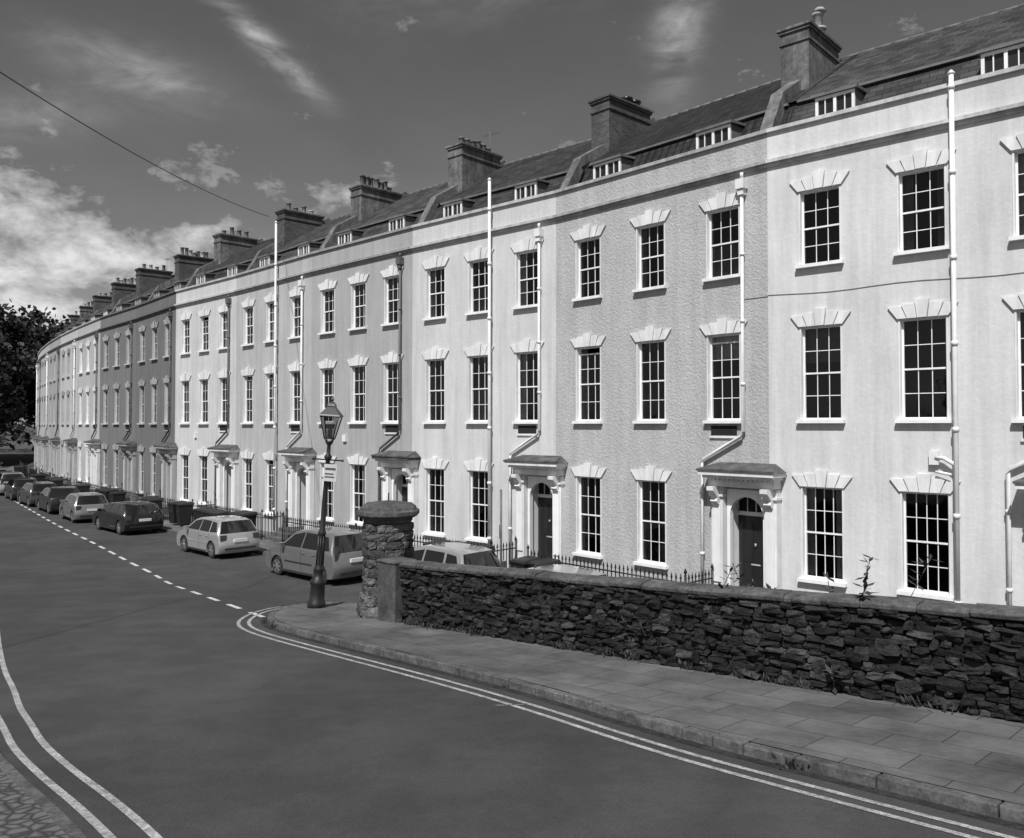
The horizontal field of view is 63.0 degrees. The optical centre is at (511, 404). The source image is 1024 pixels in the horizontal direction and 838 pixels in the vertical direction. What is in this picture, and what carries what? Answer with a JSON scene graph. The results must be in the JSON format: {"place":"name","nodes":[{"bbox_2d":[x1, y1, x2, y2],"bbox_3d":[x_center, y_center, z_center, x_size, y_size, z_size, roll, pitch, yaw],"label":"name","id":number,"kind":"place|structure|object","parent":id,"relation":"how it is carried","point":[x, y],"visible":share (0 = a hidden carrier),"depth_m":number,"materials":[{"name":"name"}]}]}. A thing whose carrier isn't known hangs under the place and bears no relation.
{"place":"outdoors","nodes":[
{"label":"outdoors","id":0,"kind":"place"},
{"bbox_2d":[0,426,35,457],"bbox_3d":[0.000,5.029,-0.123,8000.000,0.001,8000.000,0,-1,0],"label":"ground","id":1,"kind":"structure","parent":0,"point":[8,452],"depth_m":173.61,"materials":[{"name":"soil"}]},
{"bbox_2d":[0,365,26,430],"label":"tree","id":2,"kind":"object","parent":1,"relation":"on","point":[7,413],"visible":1,"depth_m":99.63,"materials":[{"name":"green plant"}]},
{"bbox_2d":[0,415,35,450],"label":"distant trees","id":3,"kind":"object","parent":1,"relation":"on","point":[16,432],"visible":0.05,"depth_m":161.27,"materials":[{"name":"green plant"}]},
{"bbox_2d":[0,299,44,423],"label":"tree","id":4,"kind":"object","parent":1,"relation":"on","point":[24,360],"visible":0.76,"depth_m":104.20,"materials":[{"name":"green plant"}]},
{"bbox_2d":[10,320,62,422],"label":"tree","id":5,"kind":"object","parent":1,"relation":"on","point":[47,336],"visible":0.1,"depth_m":113.88,"materials":[{"name":"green plant"}]},
{"bbox_2d":[6,305,70,349],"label":"tree","id":6,"kind":"object","parent":1,"relation":"on","point":[38,317],"visible":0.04,"depth_m":121.86,"materials":[{"name":"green plant"}]},
{"bbox_2d":[40,343,48,471],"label":"walls","id":7,"kind":"structure","parent":1,"relation":"on","point":[45,349],"depth_m":77.66,"materials":[{"name":"paint"}]},
{"bbox_2d":[48,335,60,476],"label":"walls","id":8,"kind":"structure","parent":1,"relation":"on","point":[54,343],"depth_m":71.52,"materials":[{"name":"paint"}]},
{"bbox_2d":[47,353,59,471],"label":"window frames","id":9,"kind":"structure","parent":8,"relation":"attached to","point":[51,380],"depth_m":71.56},
{"bbox_2d":[59,327,77,482],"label":"walls","id":10,"kind":"structure","parent":1,"relation":"on","point":[68,338],"depth_m":65.64,"materials":[{"name":"paint"}]},
{"bbox_2d":[59,348,75,477],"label":"window frames","id":11,"kind":"structure","parent":10,"relation":"attached to","point":[67,394],"depth_m":65.73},
{"bbox_2d":[63,438,76,484],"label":"door case","id":12,"kind":"object","parent":10,"relation":"attached to","point":[71,446],"depth_m":62.07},
{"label":"roof","id":13,"kind":"object","parent":10,"relation":"on","visible":0},
{"bbox_2d":[110,277,135,305],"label":"chimney","id":14,"kind":"object","parent":13,"relation":"on","point":[122,289],"visible":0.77,"depth_m":64.60,"materials":[{"name":"brick"}]},
{"bbox_2d":[76,318,100,483],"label":"walls","id":15,"kind":"structure","parent":1,"relation":"on","point":[87,331],"depth_m":60.01,"materials":[{"name":"paint"}]},
{"bbox_2d":[77,338,97,482],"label":"window frames","id":16,"kind":"structure","parent":15,"relation":"attached to","point":[87,389],"depth_m":60.02,"materials":[{"name":"wood"}]},
{"bbox_2d":[83,439,100,489],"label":"door case","id":17,"kind":"object","parent":15,"relation":"attached to","point":[92,449],"depth_m":56.47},
{"bbox_2d":[99,306,135,487],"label":"walls","id":18,"kind":"structure","parent":1,"relation":"on","point":[112,324],"depth_m":54.23,"materials":[{"name":"paint"}]},
{"bbox_2d":[100,329,132,487],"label":"window frames","id":19,"kind":"structure","parent":18,"relation":"attached to","point":[116,386],"depth_m":54.36,"materials":[{"name":"paint"}]},
{"bbox_2d":[115,441,136,499],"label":"door case","id":20,"kind":"object","parent":18,"relation":"attached to","point":[127,451],"depth_m":51.32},
{"bbox_2d":[124,277,174,306],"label":"roof","id":21,"kind":"structure","parent":18,"relation":"on","point":[146,293],"depth_m":56.53,"materials":[{"name":"tile"}]},
{"bbox_2d":[134,264,172,294],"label":"chimney","id":22,"kind":"object","parent":21,"relation":"on","point":[148,279],"visible":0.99,"depth_m":59.16,"materials":[{"name":"brick"}]},
{"bbox_2d":[173,247,213,280],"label":"chimney","id":23,"kind":"object","parent":21,"relation":"on","point":[186,264],"visible":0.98,"depth_m":53.46,"materials":[{"name":"brick"}]},
{"bbox_2d":[134,290,175,498],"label":"walls","id":24,"kind":"structure","parent":1,"relation":"on","point":[147,434],"depth_m":48.46,"materials":[{"name":"paint"}]},
{"bbox_2d":[136,317,171,495],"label":"window frames","id":25,"kind":"structure","parent":24,"relation":"attached to","point":[141,384],"depth_m":48.69,"materials":[{"name":"paint"}]},
{"bbox_2d":[153,442,176,504],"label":"door case","id":26,"kind":"object","parent":24,"relation":"attached to","point":[166,454],"depth_m":45.76,"materials":[{"name":"paint"}]},
{"bbox_2d":[174,274,236,508],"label":"walls","id":27,"kind":"structure","parent":1,"relation":"on","point":[212,295],"depth_m":43.12,"materials":[{"name":"paint"}]},
{"bbox_2d":[177,303,231,504],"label":"window frames","id":28,"kind":"structure","parent":27,"relation":"attached to","point":[205,376],"depth_m":43.35,"materials":[{"name":"paint"}]},
{"bbox_2d":[184,313,227,501],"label":"rooms","id":29,"kind":"object","parent":27,"relation":"in","point":[205,458],"visible":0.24,"depth_m":43.61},
{"bbox_2d":[214,295,230,503],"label":"drainpipes","id":30,"kind":"object","parent":27,"relation":"attached to","point":[228,302],"visible":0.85,"depth_m":41.04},
{"bbox_2d":[207,444,239,511],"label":"door case","id":31,"kind":"object","parent":27,"relation":"attached to","point":[227,483],"depth_m":41.20,"materials":[{"name":"paint"}]},
{"bbox_2d":[206,237,274,279],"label":"roof","id":32,"kind":"structure","parent":27,"relation":"on","point":[244,257],"depth_m":45.63,"materials":[{"name":"tile"}]},
{"bbox_2d":[194,263,248,283],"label":"dormers","id":33,"kind":"object","parent":32,"relation":"attached to","point":[232,269],"visible":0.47,"depth_m":42.99,"materials":[{"name":"white paint"}]},
{"bbox_2d":[212,227,257,263],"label":"chimney","id":34,"kind":"object","parent":32,"relation":"on","point":[228,246],"visible":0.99,"depth_m":47.92,"materials":[{"name":"brick"}]},
{"bbox_2d":[274,202,324,245],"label":"chimney","id":35,"kind":"object","parent":32,"relation":"on","point":[294,224],"visible":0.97,"depth_m":43.01,"materials":[{"name":"brick"}]},
{"bbox_2d":[234,252,311,531],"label":"walls","id":36,"kind":"structure","parent":1,"relation":"on","point":[257,284],"depth_m":38.06,"materials":[{"name":"paint"}]},
{"bbox_2d":[240,286,304,515],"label":"window frames","id":37,"kind":"structure","parent":36,"relation":"attached to","point":[294,367],"depth_m":38.37,"materials":[{"name":"paint"}]},
{"bbox_2d":[247,298,297,507],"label":"curtains","id":38,"kind":"object","parent":37,"relation":"attached to","point":[248,478],"visible":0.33,"depth_m":38.59,"materials":[{"name":"fabric"}]},
{"bbox_2d":[247,298,300,511],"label":"rooms","id":39,"kind":"object","parent":36,"relation":"in","point":[250,319],"visible":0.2,"depth_m":38.54,"materials":[{"name":"glass"}]},
{"bbox_2d":[273,221,304,530],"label":"drainpipes","id":40,"kind":"object","parent":36,"relation":"attached to","point":[301,284],"visible":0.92,"depth_m":37.29,"materials":[{"name":"metal"}]},
{"bbox_2d":[277,447,315,528],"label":"door case","id":41,"kind":"object","parent":36,"relation":"attached to","point":[300,487],"depth_m":36.08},
{"bbox_2d":[268,194,408,260],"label":"roof","id":42,"kind":"structure","parent":36,"relation":"on","point":[317,234],"depth_m":40.56,"materials":[{"name":"tile"}]},
{"bbox_2d":[257,241,322,266],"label":"dormers","id":43,"kind":"object","parent":42,"relation":"attached to","point":[303,248],"visible":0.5,"depth_m":37.82,"materials":[{"name":"white paint"}]},
{"bbox_2d":[348,175,402,220],"bbox_3d":[-6.271,-8.692,38.481,0.980,3.459,2.380,-1,-2,44],"label":"chimney","id":44,"kind":"object","parent":42,"relation":"on","point":[367,198],"visible":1,"depth_m":37.90,"materials":[{"name":"brick"}]},
{"bbox_2d":[319,191,407,249],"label":"party wall","id":45,"kind":"structure","parent":36,"relation":"on","point":[331,238],"depth_m":36.80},
{"bbox_2d":[309,225,412,530],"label":"walls","id":46,"kind":"structure","parent":1,"relation":"on","point":[373,256],"depth_m":32.95,"materials":[{"name":"paint"}]},
{"bbox_2d":[317,265,404,525],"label":"window frames","id":47,"kind":"structure","parent":46,"relation":"attached to","point":[390,358],"depth_m":33.30,"materials":[{"name":"paint"}]},
{"bbox_2d":[326,278,398,520],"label":"curtains","id":48,"kind":"object","parent":47,"relation":"attached to","point":[360,313],"visible":0.38,"depth_m":33.42,"materials":[{"name":"fabric"}]},
{"bbox_2d":[325,282,398,520],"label":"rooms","id":49,"kind":"object","parent":46,"relation":"in","point":[330,304],"visible":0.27,"depth_m":33.93,"materials":[{"name":"glass"}]},
{"bbox_2d":[377,253,403,500],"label":"drainpipes","id":50,"kind":"object","parent":46,"relation":"attached to","point":[399,261],"visible":0.83,"depth_m":31.07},
{"bbox_2d":[371,450,419,546],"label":"door case","id":51,"kind":"object","parent":46,"relation":"attached to","point":[407,462],"depth_m":30.72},
{"bbox_2d":[335,163,509,244],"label":"roof","id":52,"kind":"structure","parent":46,"relation":"on","point":[413,203],"depth_m":35.40,"materials":[{"name":"stone"}]},
{"bbox_2d":[335,213,418,244],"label":"dormers","id":53,"kind":"object","parent":52,"relation":"attached to","point":[395,222],"visible":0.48,"depth_m":32.99,"materials":[{"name":"white paint"}]},
{"bbox_2d":[417,160,505,223],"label":"party wall","id":54,"kind":"structure","parent":46,"relation":"on","point":[430,210],"depth_m":32.03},
{"bbox_2d":[410,191,555,567],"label":"walls","id":55,"kind":"structure","parent":1,"relation":"on","point":[455,441],"depth_m":28.27,"materials":[{"name":"paint"}]},
{"bbox_2d":[421,237,543,542],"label":"window frames","id":56,"kind":"structure","parent":55,"relation":"attached to","point":[526,346],"depth_m":28.67,"materials":[{"name":"paint"}]},
{"bbox_2d":[431,254,526,536],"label":"curtains","id":57,"kind":"object","parent":56,"relation":"attached to","point":[439,524],"visible":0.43,"depth_m":28.74,"materials":[{"name":"fabric"}]},
{"bbox_2d":[431,252,537,537],"bbox_3d":[-0.757,-0.142,28.775,5.899,9.990,0.719,-1,-2,42],"label":"window","id":58,"kind":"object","parent":55,"relation":"in","point":[481,367],"visible":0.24,"depth_m":29.41,"materials":[{"name":"glass"}]},
{"bbox_2d":[436,139,590,218],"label":"roof","id":59,"kind":"structure","parent":55,"relation":"on","point":[553,166],"depth_m":30.63,"materials":[{"name":"stone"}]},
{"bbox_2d":[445,136,502,191],"bbox_3d":[-1.514,-8.898,33.802,0.980,3.642,2.380,-1,-2,42],"label":"chimney","id":60,"kind":"object","parent":59,"relation":"on","point":[472,162],"visible":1,"depth_m":33.16,"materials":[{"name":"brick"}]},
{"bbox_2d":[440,178,550,216],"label":"dormers","id":61,"kind":"object","parent":59,"relation":"attached to","point":[531,187],"visible":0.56,"depth_m":28.38,"materials":[{"name":"white paint"}]},
{"bbox_2d":[487,178,543,559],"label":"drainpipes","id":62,"kind":"object","parent":55,"relation":"attached to","point":[538,233],"visible":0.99,"depth_m":27.69,"materials":[{"name":"metal"}]},
{"bbox_2d":[503,455,567,564],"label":"door case","id":63,"kind":"object","parent":55,"relation":"attached to","point":[552,468],"depth_m":26.49,"materials":[{"name":"paint"}]},
{"bbox_2d":[538,483,552,558],"bbox_3d":[1.222,3.669,26.707,1.000,2.730,0.111,-1,-2,42],"label":"front door","id":64,"kind":"structure","parent":63,"relation":"attached to","point":[545,541],"depth_m":26.84,"materials":[{"name":"paint"}]},
{"bbox_2d":[560,117,655,188],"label":"party wall","id":65,"kind":"structure","parent":55,"relation":"on","point":[575,170],"depth_m":27.41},
{"bbox_2d":[553,129,768,583],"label":"walls","id":66,"kind":"structure","parent":1,"relation":"on","point":[684,305],"depth_m":22.98,"materials":[{"name":"paint"}]},
{"bbox_2d":[570,191,747,569],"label":"window frames","id":67,"kind":"structure","parent":66,"relation":"attached to","point":[724,327],"depth_m":23.55,"materials":[{"name":"wood"}]},
{"bbox_2d":[582,229,738,561],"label":"curtains","id":68,"kind":"object","parent":67,"relation":"attached to","point":[726,270],"visible":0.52,"depth_m":23.34,"materials":[{"name":"fabric"}]},
{"bbox_2d":[582,209,739,561],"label":"windows","id":69,"kind":"structure","parent":66,"relation":"in","point":[652,263],"depth_m":24.36,"materials":[{"name":"glass"}]},
{"bbox_2d":[581,53,857,182],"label":"roof","id":70,"kind":"structure","parent":66,"relation":"on","point":[666,137],"depth_m":25.40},
{"bbox_2d":[588,93,653,153],"bbox_3d":[3.799,-8.999,29.017,2.380,3.610,0.980,1,-2,-42],"label":"chimney","id":71,"kind":"object","parent":70,"relation":"on","point":[616,121],"visible":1,"depth_m":28.40,"materials":[{"name":"brick"}]},
{"bbox_2d":[589,119,745,178],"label":"dormers","id":72,"kind":"object","parent":70,"relation":"attached to","point":[719,132],"visible":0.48,"depth_m":23.16,"materials":[{"name":"white paint"}]},
{"bbox_2d":[700,172,747,582],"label":"drainpipes","id":73,"kind":"object","parent":66,"relation":"attached to","point":[741,184],"visible":0.98,"depth_m":21.16,"materials":[{"name":"metal"}]},
{"bbox_2d":[696,462,785,588],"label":"door case","id":74,"kind":"object","parent":66,"relation":"attached to","point":[766,479],"depth_m":20.98,"materials":[{"name":"paint"}]},
{"bbox_2d":[738,497,763,587],"bbox_3d":[6.235,3.537,21.316,0.111,2.730,1.000,1,-2,-42],"label":"front door","id":75,"kind":"structure","parent":74,"relation":"attached to","point":[750,513],"depth_m":21.42,"materials":[{"name":"paint"}]},
{"bbox_2d":[760,55,838,129],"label":"party wall","id":76,"kind":"structure","parent":66,"relation":"on","point":[778,100],"depth_m":21.97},
{"bbox_2d":[403,569,1023,712],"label":"stone wall","id":77,"kind":"structure","parent":1,"relation":"on","point":[886,618],"depth_m":10.63,"materials":[{"name":"stone"}]},
{"bbox_2d":[399,560,1023,621],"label":"coping","id":78,"kind":"object","parent":77,"relation":"on","point":[977,610],"visible":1,"depth_m":11.20,"materials":[{"name":"stone"}]},
{"bbox_2d":[766,554,941,694],"bbox_3d":[4.514,3.572,11.087,1.707,3.302,2.193,0,-1,-11],"label":"buddleia","id":79,"kind":"object","parent":77,"relation":"on","point":[865,585],"visible":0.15,"depth_m":10.62,"materials":[{"name":"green plant"}]},
{"bbox_2d":[765,64,1023,605],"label":"walls","id":80,"kind":"structure","parent":1,"relation":"on","point":[870,447],"depth_m":18.71,"materials":[{"name":"paint"}]},
{"bbox_2d":[805,170,948,591],"bbox_3d":[9.370,-0.489,18.674,6.071,9.790,0.719,-1,-2,42],"label":"window","id":81,"kind":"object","parent":80,"relation":"in","point":[925,351],"visible":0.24,"depth_m":19.24,"materials":[{"name":"glass"}]},
{"bbox_2d":[786,3,1023,123],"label":"roof","id":82,"kind":"structure","parent":80,"relation":"on","point":[928,59],"depth_m":20.82,"materials":[{"name":"stone"}]},
{"bbox_2d":[776,7,841,89],"bbox_3d":[8.488,-9.442,23.761,0.980,4.240,2.280,-1,-2,42],"label":"chimney","id":83,"kind":"object","parent":82,"relation":"on","point":[810,49],"visible":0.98,"depth_m":23.07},
{"bbox_2d":[811,38,1023,115],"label":"dormers","id":84,"kind":"object","parent":82,"relation":"attached to","point":[1002,56],"visible":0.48,"depth_m":18.28,"materials":[{"name":"white paint"}]},
{"bbox_2d":[789,133,1023,600],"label":"window frames","id":85,"kind":"structure","parent":80,"relation":"attached to","point":[818,317],"depth_m":18.58,"materials":[{"name":"wood"}]},
{"bbox_2d":[806,154,1023,578],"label":"curtains","id":86,"kind":"object","parent":85,"relation":"attached to","point":[834,332],"visible":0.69,"depth_m":19.68,"materials":[{"name":"fabric"}]},
{"bbox_2d":[929,69,1023,605],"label":"drainpipes","id":87,"kind":"object","parent":80,"relation":"attached to","point":[935,457],"visible":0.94,"depth_m":17.66,"materials":[{"name":"metal"}]},
{"bbox_2d":[0,753,86,837],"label":"cobbled pavement","id":88,"kind":"structure","parent":0,"point":[28,809],"depth_m":6.50,"materials":[{"name":"stone"}]},
{"bbox_2d":[6,462,278,554],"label":"street pavement","id":89,"kind":"structure","parent":0,"point":[264,544],"depth_m":38.18,"materials":[{"name":"stone"}]},
{"bbox_2d":[175,501,194,524],"bbox_3d":[-15.726,5.247,40.150,0.813,1.139,0.620,1,-2,-37],"label":"wheelie bin","id":90,"kind":"object","parent":89,"relation":"on","point":[184,512],"visible":0.86,"depth_m":39.92,"materials":[{"name":"plastic"}]},
{"bbox_2d":[207,501,287,539],"bbox_3d":[-12.046,5.144,37.758,1.240,1.360,5.527,1,-2,-43],"label":"iron railing","id":91,"kind":"object","parent":89,"relation":"on","point":[261,517],"visible":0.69,"depth_m":35.69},
{"bbox_2d":[282,512,362,541],"bbox_3d":[-7.139,5.021,32.730,5.227,1.360,1.240,-1,-2,44],"label":"iron railing","id":92,"kind":"object","parent":89,"relation":"on","point":[303,524],"visible":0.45,"depth_m":33.21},
{"bbox_2d":[527,545,713,583],"bbox_3d":[2.810,4.787,23.132,1.240,1.360,5.738,1,-2,-42],"label":"iron railing","id":93,"kind":"object","parent":89,"relation":"on","point":[644,576],"visible":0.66,"depth_m":21.91,"materials":[{"name":"metal"}]},
{"bbox_2d":[0,457,1023,837],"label":"road","id":94,"kind":"structure","parent":0,"point":[162,707],"depth_m":8.76,"materials":[{"name":"asphalt"}]},
{"bbox_2d":[3,477,37,500],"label":"parked car","id":95,"kind":"object","parent":94,"relation":"on","point":[12,486],"visible":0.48,"depth_m":54.91,"materials":[{"name":"paint"}]},
{"bbox_2d":[17,481,56,506],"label":"parked car","id":96,"kind":"object","parent":94,"relation":"on","point":[27,492],"visible":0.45,"depth_m":50.99,"materials":[{"name":"paint"}]},
{"bbox_2d":[35,486,80,513],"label":"parked car","id":97,"kind":"object","parent":94,"relation":"on","point":[48,499],"visible":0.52,"depth_m":47.07,"materials":[{"name":"paint"}]},
{"bbox_2d":[59,492,108,522],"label":"parked car","id":98,"kind":"object","parent":94,"relation":"on","point":[75,507],"visible":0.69,"depth_m":42.49,"materials":[{"name":"paint"}]},
{"bbox_2d":[92,501,163,534],"bbox_3d":[-18.078,5.212,39.260,4.274,1.403,2.100,-1,-2,45],"label":"parked car","id":99,"kind":"object","parent":94,"relation":"on","point":[122,517],"visible":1,"depth_m":38.06,"materials":[{"name":"paint"}]},
{"bbox_2d":[177,515,258,557],"bbox_3d":[-11.446,5.021,32.448,3.816,1.453,1.980,-1,-2,44],"label":"parked car","id":100,"kind":"object","parent":94,"relation":"on","point":[214,536],"visible":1,"depth_m":31.39,"materials":[{"name":"paint"}]},
{"bbox_2d":[265,527,363,583],"bbox_3d":[-6.301,4.823,27.425,4.071,1.603,2.040,-1,-2,42],"label":"parked car","id":101,"kind":"object","parent":94,"relation":"on","point":[295,552],"visible":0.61,"depth_m":26.39,"materials":[{"name":"paint"}]},
{"bbox_2d":[413,542,506,567],"bbox_3d":[-2.082,4.733,23.743,4.071,1.603,2.040,-1,-2,42],"label":"parked car","id":102,"kind":"object","parent":94,"relation":"on","point":[457,553],"visible":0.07,"depth_m":22.84,"materials":[{"name":"paint"}]},
{"bbox_2d":[0,607,1017,837],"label":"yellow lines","id":103,"kind":"object","parent":94,"relation":"on","point":[105,831],"visible":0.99,"depth_m":7.78,"materials":[{"name":"paint"}]},
{"bbox_2d":[527,564,606,575],"bbox_3d":[0.840,4.737,20.820,1.980,1.453,3.816,1,-2,-42],"label":"parked car","id":104,"kind":"object","parent":94,"relation":"on","point":[564,568],"visible":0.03,"depth_m":20.32,"materials":[{"name":"paint"}]},
{"bbox_2d":[260,615,1023,829],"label":"gutter","id":105,"kind":"object","parent":94,"relation":"on","point":[857,786],"visible":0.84,"depth_m":8.32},
{"bbox_2d":[267,602,1023,823],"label":"kerb","id":106,"kind":"structure","parent":94,"relation":"on","point":[996,808],"depth_m":8.45,"materials":[{"name":"stone"}]},
{"bbox_2d":[0,0,1023,425],"label":"sky","id":107,"kind":"structure","parent":0,"point":[260,106],"materials":[{"name":"grey"}]},
{"bbox_2d":[274,603,1023,804],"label":"pavement","id":108,"kind":"structure","parent":0,"point":[978,755],"depth_m":9.62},
{"bbox_2d":[307,396,343,608],"bbox_3d":[-4.186,2.154,18.653,0.730,4.740,0.467,4,-1,0],"label":"street lamp","id":109,"kind":"object","parent":108,"relation":"on","point":[317,591],"visible":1,"depth_m":18.57,"materials":[{"name":"black metal"}]},
{"bbox_2d":[356,492,419,618],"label":"gate pier","id":110,"kind":"structure","parent":108,"relation":"on","point":[388,527],"depth_m":16.98,"materials":[{"name":"stone"}]},
{"bbox_2d":[376,557,415,622],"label":"wall end block","id":111,"kind":"structure","parent":108,"relation":"on","point":[390,587],"depth_m":16.39,"materials":[{"name":"stone"}]},
{"bbox_2d":[263,600,980,770],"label":"weeds","id":112,"kind":"object","parent":108,"relation":"on","point":[793,763],"visible":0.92,"depth_m":11.87,"materials":[{"name":"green plant"}]},
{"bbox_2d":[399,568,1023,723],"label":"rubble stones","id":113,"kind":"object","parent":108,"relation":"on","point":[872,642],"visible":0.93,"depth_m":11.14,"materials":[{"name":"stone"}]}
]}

